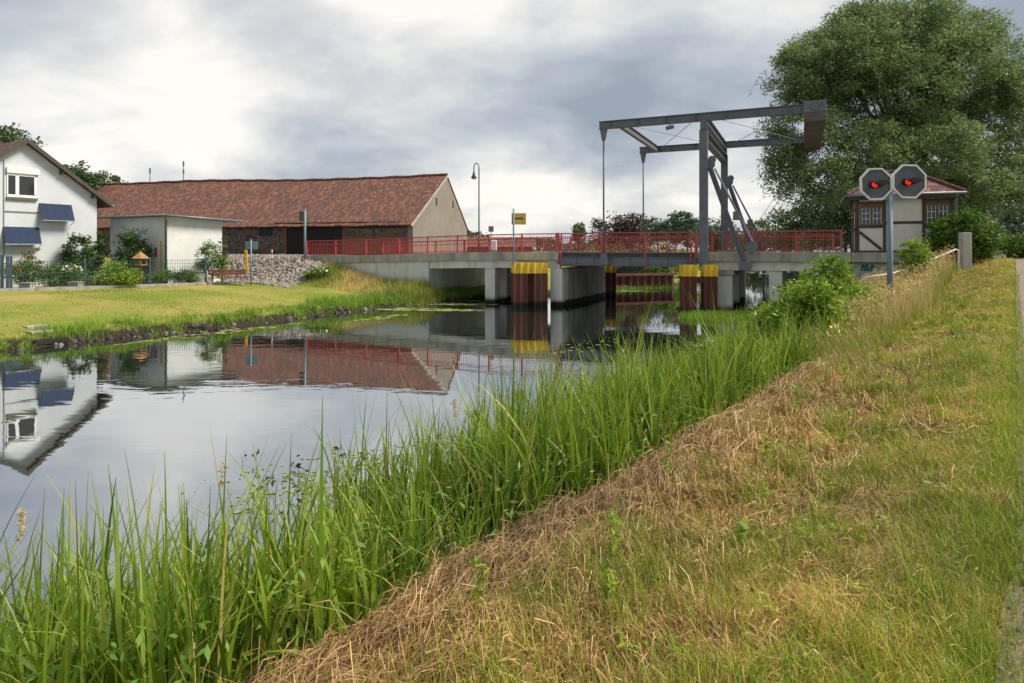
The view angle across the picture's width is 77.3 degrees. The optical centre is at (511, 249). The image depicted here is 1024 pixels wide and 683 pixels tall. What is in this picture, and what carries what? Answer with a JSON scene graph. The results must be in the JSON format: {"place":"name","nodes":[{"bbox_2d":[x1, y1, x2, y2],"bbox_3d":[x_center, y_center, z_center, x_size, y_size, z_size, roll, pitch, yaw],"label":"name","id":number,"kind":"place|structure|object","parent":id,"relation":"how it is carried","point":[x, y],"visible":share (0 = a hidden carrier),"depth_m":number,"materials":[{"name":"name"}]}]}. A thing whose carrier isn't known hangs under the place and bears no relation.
{"place":"outdoors","nodes":[
{"label":"outdoors","id":0,"kind":"place"},
{"bbox_2d":[107,254,325,255],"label":"road","id":1,"kind":"structure","parent":0,"point":[278,254],"depth_m":49.90,"materials":[{"name":"grey asphalt"}]},
{"bbox_2d":[324,261,387,292],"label":"dry grass","id":2,"kind":"structure","parent":0,"point":[355,280],"depth_m":41.66,"materials":[{"name":"beige plant"}]},
{"bbox_2d":[0,250,751,350],"bbox_3d":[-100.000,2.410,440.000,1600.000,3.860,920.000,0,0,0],"label":"bank","id":3,"kind":"structure","parent":0,"point":[37,299],"depth_m":30.14,"materials":[{"name":"green plant"}]},
{"bbox_2d":[0,122,46,146],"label":"broadleaf tree","id":4,"kind":"object","parent":3,"relation":"on","point":[7,136],"visible":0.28,"depth_m":57.30,"materials":[{"name":"green plant"}]},
{"bbox_2d":[4,256,45,284],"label":"garden bush","id":5,"kind":"object","parent":3,"relation":"on","point":[16,273],"visible":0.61,"depth_m":35.28,"materials":[{"name":"green plant"}]},
{"bbox_2d":[17,282,36,287],"bbox_3d":[-26.464,1.975,34.950,0.660,0.400,0.560,0,0,0],"label":"planter","id":6,"kind":"object","parent":3,"relation":"on","point":[27,285],"visible":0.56,"depth_m":34.70,"materials":[{"name":"grey concrete"}]},
{"bbox_2d":[20,247,46,281],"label":"garden bush","id":7,"kind":"object","parent":3,"relation":"on","point":[34,251],"visible":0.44,"depth_m":36.27,"materials":[{"name":"green plant"}]},
{"bbox_2d":[22,324,67,345],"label":"stone steps","id":8,"kind":"structure","parent":3,"relation":"on","point":[50,341],"depth_m":22.54,"materials":[{"name":"stone"}]},
{"bbox_2d":[27,259,70,286],"bbox_3d":[-26.434,1.433,36.498,2.146,1.819,1.954,0,0,37],"label":"garden bush","id":9,"kind":"object","parent":3,"relation":"on","point":[42,283],"visible":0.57,"depth_m":36.30,"materials":[{"name":"green plant"}]},
{"bbox_2d":[0,139,114,287],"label":"white house","id":10,"kind":"structure","parent":3,"relation":"on","point":[48,202],"depth_m":38.24,"materials":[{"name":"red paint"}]},
{"bbox_2d":[6,167,39,200],"bbox_3d":[-28.612,-3.847,37.457,0.137,1.854,1.631,0,0,31],"label":"window","id":11,"kind":"structure","parent":10,"relation":"in","point":[21,182],"depth_m":37.43,"materials":[{"name":"white paint"}]},
{"bbox_2d":[67,281,83,286],"bbox_3d":[-24.916,2.005,36.550,0.660,0.400,0.560,0,0,0],"label":"planter","id":12,"kind":"object","parent":3,"relation":"on","point":[74,285],"visible":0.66,"depth_m":36.30,"materials":[{"name":"grey concrete"}]},
{"bbox_2d":[60,263,92,286],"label":"garden bush","id":13,"kind":"object","parent":3,"relation":"on","point":[71,276],"visible":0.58,"depth_m":36.94,"materials":[{"name":"green plant"}]},
{"bbox_2d":[59,232,104,279],"bbox_3d":[-26.411,0.573,39.291,2.602,3.473,2.203,0,0,0],"label":"lilac tree","id":14,"kind":"object","parent":3,"relation":"on","point":[71,257],"visible":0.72,"depth_m":38.97,"materials":[{"name":"green plant"}]},
{"bbox_2d":[63,160,106,192],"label":"broadleaf tree","id":15,"kind":"object","parent":3,"relation":"on","point":[94,182],"visible":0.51,"depth_m":69.54,"materials":[{"name":"green plant"}]},
{"bbox_2d":[90,231,112,284],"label":"lilac tree","id":16,"kind":"object","parent":3,"relation":"on","point":[101,245],"visible":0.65,"depth_m":40.15,"materials":[{"name":"green plant"}]},
{"bbox_2d":[93,170,128,184],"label":"broadleaf tree","id":17,"kind":"object","parent":3,"relation":"on","point":[115,178],"visible":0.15,"depth_m":84.10,"materials":[{"name":"green plant"}]},
{"bbox_2d":[86,257,145,286],"bbox_3d":[-22.893,1.350,37.402,3.144,1.956,3.107,0,0,0],"label":"garden bush","id":18,"kind":"object","parent":3,"relation":"on","point":[131,279],"visible":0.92,"depth_m":36.91,"materials":[{"name":"green plant"}]},
{"bbox_2d":[0,255,232,291],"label":"garden fence","id":19,"kind":"object","parent":3,"relation":"on","point":[47,288],"visible":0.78,"depth_m":35.65,"materials":[{"name":"concrete"}]},
{"bbox_2d":[111,225,152,284],"bbox_3d":[-23.741,0.392,39.974,2.283,3.902,2.348,0,0,28],"label":"round tree","id":20,"kind":"object","parent":3,"relation":"on","point":[130,243],"visible":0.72,"depth_m":39.62,"materials":[{"name":"green plant"}]},
{"bbox_2d":[131,251,148,283],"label":"bird house","id":21,"kind":"structure","parent":3,"relation":"on","point":[140,255],"depth_m":37.99,"materials":[{"name":"brown wood"}]},
{"bbox_2d":[143,268,178,283],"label":"garden bush","id":22,"kind":"object","parent":3,"relation":"on","point":[165,274],"visible":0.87,"depth_m":38.75,"materials":[{"name":"green plant"}]},
{"bbox_2d":[97,214,243,283],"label":"white shed","id":23,"kind":"structure","parent":3,"relation":"on","point":[170,237],"depth_m":41.17,"materials":[{"name":"paint"}]},
{"bbox_2d":[174,268,202,282],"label":"lavender bush","id":24,"kind":"object","parent":3,"relation":"on","point":[186,274],"visible":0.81,"depth_m":39.29,"materials":[{"name":"green plant"}]},
{"bbox_2d":[191,239,231,281],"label":"garden bush","id":25,"kind":"object","parent":3,"relation":"on","point":[218,263],"visible":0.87,"depth_m":40.57,"materials":[{"name":"green plant"}]},
{"bbox_2d":[100,254,325,287],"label":"granite rubble","id":26,"kind":"object","parent":3,"relation":"on","point":[263,273],"visible":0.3,"depth_m":44.08,"materials":[{"name":"grey stone"}]},
{"bbox_2d":[244,250,247,272],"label":"marker post","id":27,"kind":"object","parent":26,"relation":"on","point":[246,260],"visible":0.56,"depth_m":44.36,"materials":[{"name":"yellow paint"}]},
{"bbox_2d":[216,236,229,281],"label":"garden bush","id":28,"kind":"object","parent":3,"relation":"on","point":[224,251],"visible":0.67,"depth_m":41.16,"materials":[{"name":"green plant"}]},
{"bbox_2d":[204,270,247,285],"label":"park bench","id":29,"kind":"object","parent":3,"relation":"on","point":[224,272],"visible":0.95,"depth_m":40.31,"materials":[{"name":"red wood"}]},
{"bbox_2d":[11,294,482,351],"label":"bank stones","id":30,"kind":"object","parent":3,"relation":"on","point":[80,339],"visible":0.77,"depth_m":26.56,"materials":[{"name":"grey stone"}]},
{"bbox_2d":[245,239,257,285],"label":"road sign","id":31,"kind":"object","parent":3,"relation":"on","point":[250,244],"visible":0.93,"depth_m":40.58,"materials":[{"name":"grey metal"}]},
{"bbox_2d":[93,161,468,254],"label":"long barn","id":32,"kind":"structure","parent":3,"relation":"on","point":[266,211],"depth_m":61.44,"materials":[{"name":"red tile"}]},
{"bbox_2d":[287,226,341,254],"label":"door","id":33,"kind":"structure","parent":32,"relation":"in","point":[295,236],"depth_m":58.05,"materials":[{"name":"black wood"}]},
{"bbox_2d":[299,210,305,259],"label":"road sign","id":34,"kind":"object","parent":3,"relation":"on","point":[302,215],"visible":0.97,"depth_m":44.83,"materials":[{"name":"metal"}]},
{"bbox_2d":[302,266,332,277],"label":"flower shrub","id":35,"kind":"object","parent":3,"relation":"on","point":[315,271],"visible":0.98,"depth_m":42.03,"materials":[{"name":"green plant"}]},
{"bbox_2d":[0,283,676,350],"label":"bank edge grass","id":36,"kind":"structure","parent":3,"relation":"on","point":[373,298],"depth_m":30.09,"materials":[{"name":"green plant"}]},
{"bbox_2d":[298,262,444,306],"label":"ramp weeds","id":37,"kind":"object","parent":3,"relation":"on","point":[407,285],"visible":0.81,"depth_m":40.73,"materials":[{"name":"green plant"}]},
{"bbox_2d":[467,237,535,251],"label":"farm building","id":38,"kind":"structure","parent":3,"relation":"on","point":[482,246],"depth_m":74.63,"materials":[{"name":"tile"}]},
{"bbox_2d":[570,222,586,250],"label":"young tree","id":39,"kind":"object","parent":3,"relation":"on","point":[579,228],"visible":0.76,"depth_m":65.74,"materials":[{"name":"green plant"}]},
{"bbox_2d":[586,241,634,269],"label":"hedge bush","id":40,"kind":"object","parent":3,"relation":"on","point":[608,248],"visible":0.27,"depth_m":63.62,"materials":[{"name":"green plant"}]},
{"bbox_2d":[589,211,654,251],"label":"copper beech","id":41,"kind":"object","parent":3,"relation":"on","point":[625,224],"visible":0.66,"depth_m":83.12,"materials":[{"name":"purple plant"}]},
{"bbox_2d":[302,100,955,311],"bbox_3d":[4.760,-1.420,41.932,39.063,11.920,10.384,0,0,25],"label":"drawbridge","id":42,"kind":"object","parent":3,"relation":"on","point":[583,280],"visible":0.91,"depth_m":37.94,"materials":[{"name":"grey concrete"}]},
{"bbox_2d":[471,163,479,251],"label":"street lamp","id":43,"kind":"object","parent":42,"relation":"on","point":[473,177],"visible":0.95,"depth_m":47.56,"materials":[{"name":"grey metal"}]},
{"bbox_2d":[488,226,493,231],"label":"parking sign","id":44,"kind":"object","parent":42,"relation":"on","point":[490,228],"visible":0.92,"depth_m":49.45,"materials":[{"name":"metal"}]},
{"bbox_2d":[491,240,496,251],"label":"utility box","id":45,"kind":"object","parent":42,"relation":"on","point":[493,244],"visible":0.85,"depth_m":46.07,"materials":[{"name":"white paint"}]},
{"bbox_2d":[491,242,495,249],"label":"door","id":46,"kind":"structure","parent":45,"relation":"in","point":[493,244],"depth_m":46.08,"materials":[{"name":"white paint"}]},
{"bbox_2d":[840,170,966,252],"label":"control house","id":47,"kind":"structure","parent":42,"relation":"on","point":[868,220],"depth_m":30.83,"materials":[{"name":"beige paint"}]},
{"bbox_2d":[851,212,852,228],"bbox_3d":[17.706,-1.525,33.277,0.064,0.830,0.860,0,0,24],"label":"window","id":48,"kind":"structure","parent":47,"relation":"in","point":[852,212],"depth_m":33.04,"materials":[{"name":"brown wood"}]},
{"bbox_2d":[860,203,882,224],"bbox_3d":[17.573,-1.740,31.288,0.985,1.099,0.031,0,0,24],"label":"window","id":49,"kind":"structure","parent":47,"relation":"in","point":[872,213],"depth_m":31.28,"materials":[{"name":"brown wood"}]},
{"bbox_2d":[925,201,948,224],"bbox_3d":[20.046,-1.749,30.167,0.952,1.155,0.031,0,0,24],"label":"window","id":50,"kind":"structure","parent":47,"relation":"in","point":[932,208],"depth_m":30.19,"materials":[{"name":"brown wood"}]},
{"bbox_2d":[616,266,648,273],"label":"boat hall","id":51,"kind":"object","parent":3,"relation":"on","point":[625,270],"visible":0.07,"depth_m":64.00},
{"bbox_2d":[616,273,676,287],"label":"sheet pile wall","id":52,"kind":"structure","parent":3,"relation":"on","point":[641,279],"depth_m":55.44,"materials":[{"name":"brown metal"}]},
{"bbox_2d":[631,241,685,272],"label":"hedge bush","id":53,"kind":"object","parent":3,"relation":"on","point":[662,247],"visible":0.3,"depth_m":61.99,"materials":[{"name":"green plant"}]},
{"bbox_2d":[645,266,674,272],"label":"hedge bush","id":54,"kind":"object","parent":3,"relation":"on","point":[656,269],"visible":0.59,"depth_m":59.37,"materials":[{"name":"green plant"}]},
{"bbox_2d":[641,216,685,251],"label":"broadleaf tree","id":55,"kind":"object","parent":3,"relation":"on","point":[659,227],"visible":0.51,"depth_m":118.80,"materials":[{"name":"green plant"}]},
{"bbox_2d":[672,263,700,277],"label":"hedge bush","id":56,"kind":"object","parent":3,"relation":"on","point":[676,270],"visible":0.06,"depth_m":65.92,"materials":[{"name":"green plant"}]},
{"bbox_2d":[662,210,717,251],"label":"broadleaf tree","id":57,"kind":"object","parent":3,"relation":"on","point":[688,224],"visible":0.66,"depth_m":109.13,"materials":[{"name":"green plant"}]},
{"bbox_2d":[696,216,745,251],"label":"broadleaf tree","id":58,"kind":"object","parent":3,"relation":"on","point":[717,226],"visible":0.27,"depth_m":116.50,"materials":[{"name":"green plant"}]},
{"bbox_2d":[467,230,1003,255],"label":"wood","id":59,"kind":"object","parent":3,"relation":"on","point":[584,246],"visible":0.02,"depth_m":197.47,"materials":[{"name":"green plant"}]},
{"bbox_2d":[730,242,813,251],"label":"broadleaf tree","id":60,"kind":"object","parent":3,"relation":"on","point":[776,250],"visible":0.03,"depth_m":110.59,"materials":[{"name":"green plant"}]},
{"bbox_2d":[0,254,1002,635],"bbox_3d":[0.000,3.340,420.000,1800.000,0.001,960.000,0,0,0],"label":"canal water","id":61,"kind":"structure","parent":0,"point":[72,414],"depth_m":14.59,"materials":[{"name":"grey liquid"}]},
{"bbox_2d":[215,410,478,538],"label":"water plants","id":62,"kind":"object","parent":61,"relation":"on","point":[292,463],"visible":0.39,"depth_m":9.29,"materials":[{"name":"plant"}]},
{"bbox_2d":[114,290,715,512],"bbox_3d":[0.410,3.332,31.420,20.775,0.004,46.385,0,0,21],"label":"floating weed","id":63,"kind":"object","parent":61,"relation":"on","point":[377,318],"visible":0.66,"depth_m":23.31,"materials":[{"name":"green plant"}]},
{"bbox_2d":[511,263,547,307],"bbox_3d":[1.019,2.448,37.950,2.018,3.384,1.420,0,0,-7],"label":"mooring pile","id":64,"kind":"object","parent":61,"relation":"in","point":[529,284],"visible":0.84,"depth_m":37.33,"materials":[{"name":"brown paint"}]},
{"bbox_2d":[512,209,525,264],"bbox_3d":[0.393,-0.762,37.103,0.841,3.275,0.205,0,0,0],"label":"canal sign","id":65,"kind":"object","parent":64,"relation":"on","point":[518,218],"visible":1,"depth_m":37.12,"materials":[{"name":"yellow metal"}]},
{"bbox_2d":[605,266,615,295],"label":"mooring pile","id":66,"kind":"object","parent":61,"relation":"in","point":[610,280],"visible":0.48,"depth_m":46.56,"materials":[{"name":"brown paint"}]},
{"bbox_2d":[679,265,696,313],"bbox_3d":[9.234,2.459,33.550,0.744,3.362,0.744,0,0,0],"label":"mooring pile","id":67,"kind":"object","parent":61,"relation":"in","point":[687,282],"visible":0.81,"depth_m":33.27,"materials":[{"name":"yellow paint"}]},
{"bbox_2d":[701,265,717,311],"bbox_3d":[10.339,2.459,33.550,0.704,3.362,0.704,0,0,0],"label":"mooring pile","id":68,"kind":"object","parent":61,"relation":"in","point":[709,273],"visible":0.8,"depth_m":33.29,"materials":[{"name":"yellow paint"}]},
{"bbox_2d":[697,277,703,282],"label":"fender beam","id":69,"kind":"structure","parent":68,"relation":"attached to","point":[700,279],"depth_m":33.40,"materials":[{"name":"brown wood"}]},
{"bbox_2d":[0,0,1023,251],"label":"sky","id":70,"kind":"structure","parent":0,"point":[521,91],"materials":[{"name":"grey"}]},
{"bbox_2d":[186,253,1023,682],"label":"bank","id":71,"kind":"structure","parent":0,"point":[760,625],"depth_m":3.60,"materials":[{"name":"plant"}]},
{"bbox_2d":[14,350,625,639],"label":"grass plumes","id":72,"kind":"object","parent":71,"relation":"on","point":[23,515],"depth_m":4.37,"materials":[{"name":"brown plant"}]},
{"bbox_2d":[7,374,745,682],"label":"bank herbs","id":73,"kind":"object","parent":71,"relation":"on","point":[208,652],"visible":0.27,"depth_m":4.21,"materials":[{"name":"green plant"}]},
{"bbox_2d":[7,313,845,682],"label":"dead reeds","id":74,"kind":"object","parent":71,"relation":"on","point":[413,525],"visible":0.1,"depth_m":4.91,"materials":[{"name":"brown plant"}]},
{"bbox_2d":[0,282,892,682],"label":"reed bed","id":75,"kind":"object","parent":71,"relation":"on","point":[626,394],"visible":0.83,"depth_m":4.71,"materials":[{"name":"green plant"}]},
{"bbox_2d":[174,338,896,682],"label":"raked hay","id":76,"kind":"object","parent":71,"relation":"on","point":[535,526],"visible":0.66,"depth_m":3.72},
{"bbox_2d":[291,261,1016,682],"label":"cut straw","id":77,"kind":"object","parent":71,"relation":"on","point":[549,653],"visible":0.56,"depth_m":3.67,"materials":[{"name":"beige plant"}]},
{"bbox_2d":[288,274,1023,682],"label":"green tufts","id":78,"kind":"object","parent":71,"relation":"on","point":[964,528],"visible":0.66,"depth_m":3.36,"materials":[{"name":"green plant"}]},
{"bbox_2d":[339,332,999,682],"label":"verge weeds","id":79,"kind":"object","parent":71,"relation":"on","point":[615,521],"visible":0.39,"depth_m":3.78,"materials":[{"name":"green plant"}]},
{"bbox_2d":[731,218,804,272],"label":"broadleaf tree","id":80,"kind":"object","parent":71,"relation":"on","point":[750,228],"visible":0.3,"depth_m":88.85,"materials":[{"name":"green plant"}]},
{"bbox_2d":[738,272,853,342],"bbox_3d":[6.826,1.649,15.418,2.677,2.289,2.281,0,0,29],"label":"willow shrub","id":81,"kind":"object","parent":71,"relation":"on","point":[802,291],"visible":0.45,"depth_m":15.03,"materials":[{"name":"green plant"}]},
{"bbox_2d":[636,256,958,461],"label":"bank grass","id":82,"kind":"structure","parent":71,"relation":"on","point":[878,334],"depth_m":12.43,"materials":[{"name":"green plant"}]},
{"bbox_2d":[691,243,957,436],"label":"dry tall grass","id":83,"kind":"structure","parent":71,"relation":"on","point":[906,287],"depth_m":15.91,"materials":[{"name":"beige plant"}]},
{"bbox_2d":[795,251,871,307],"bbox_3d":[9.375,1.398,19.056,2.333,2.738,2.110,0,0,0],"label":"willow shrub","id":84,"kind":"object","parent":71,"relation":"on","point":[838,270],"visible":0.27,"depth_m":18.51,"materials":[{"name":"green plant"}]},
{"bbox_2d":[803,280,914,341],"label":"yellow flowers","id":85,"kind":"object","parent":71,"relation":"on","point":[845,318],"visible":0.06,"depth_m":13.74,"materials":[{"name":"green plant"}]},
{"bbox_2d":[832,281,888,319],"bbox_3d":[9.523,1.671,17.577,2.080,1.642,1.791,0,0,0],"label":"willow shrub","id":86,"kind":"object","parent":71,"relation":"on","point":[848,291],"visible":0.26,"depth_m":17.58,"materials":[{"name":"green plant"}]},
{"bbox_2d":[750,0,1023,226],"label":"willow tree","id":87,"kind":"object","parent":71,"relation":"on","point":[936,108],"visible":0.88,"depth_m":42.99,"materials":[{"name":"green plant"}]},
{"bbox_2d":[859,164,926,303],"bbox_3d":[10.717,-0.034,17.982,1.866,4.748,0.386,0,0,0],"label":"waterway signal","id":88,"kind":"object","parent":71,"relation":"on","point":[906,181],"visible":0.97,"depth_m":18.00,"materials":[{"name":"grey paint"}]},
{"bbox_2d":[863,249,958,277],"bbox_3d":[15.997,0.928,25.326,6.199,1.974,0.236,0,0,-27],"label":"handrail","id":89,"kind":"object","parent":71,"relation":"on","point":[916,265],"visible":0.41,"depth_m":25.05,"materials":[{"name":"white metal"}]},
{"bbox_2d":[894,235,937,280],"bbox_3d":[15.874,0.575,25.172,1.370,2.327,1.571,0,0,0],"label":"elder shrub","id":90,"kind":"object","parent":71,"relation":"on","point":[910,258],"visible":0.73,"depth_m":25.05,"materials":[{"name":"green plant"}]},
{"bbox_2d":[958,233,971,269],"bbox_3d":[19.149,0.202,27.050,0.388,1.876,0.300,0,0,0],"label":"concrete post","id":91,"kind":"object","parent":71,"relation":"on","point":[965,248],"visible":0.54,"depth_m":26.90,"materials":[{"name":"grey concrete"}]},
{"bbox_2d":[921,205,1011,264],"bbox_3d":[20.734,-0.534,29.396,3.618,2.967,3.080,0,0,0],"label":"rose bush","id":92,"kind":"object","parent":71,"relation":"on","point":[986,238],"visible":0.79,"depth_m":28.72,"materials":[{"name":"green plant"}]},
{"bbox_2d":[944,179,1020,231],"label":"broadleaf tree","id":93,"kind":"object","parent":71,"relation":"on","point":[999,219],"visible":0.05,"depth_m":63.61,"materials":[{"name":"green plant"}]},
{"bbox_2d":[991,201,1023,257],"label":"broadleaf tree","id":94,"kind":"object","parent":71,"relation":"on","point":[1020,225],"visible":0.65,"depth_m":93.92,"materials":[{"name":"green plant"}]},
{"bbox_2d":[996,260,1023,682],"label":"gravel path","id":95,"kind":"structure","parent":71,"relation":"on","point":[1019,266],"depth_m":2.98,"materials":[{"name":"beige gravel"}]},
{"bbox_2d":[997,232,1023,258],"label":"hedge bush","id":96,"kind":"object","parent":71,"relation":"on","point":[1015,247],"visible":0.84,"depth_m":45.73,"materials":[{"name":"green plant"}]},
{"bbox_2d":[764,184,849,277],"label":"broadleaf tree","id":97,"kind":"object","parent":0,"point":[795,212],"visible":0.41,"depth_m":73.15,"materials":[{"name":"green plant"}]},
{"bbox_2d":[799,182,849,276],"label":"broadleaf tree","id":98,"kind":"object","parent":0,"point":[843,219],"visible":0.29,"depth_m":61.81,"materials":[{"name":"green plant"}]},
{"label":"mud shoal","id":99,"kind":"structure","parent":0,"visible":0},
{"bbox_2d":[678,307,754,321],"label":"sedge shoal","id":100,"kind":"structure","parent":99,"relation":"on","point":[692,315],"depth_m":30.88,"materials":[{"name":"green plant"}]}
]}

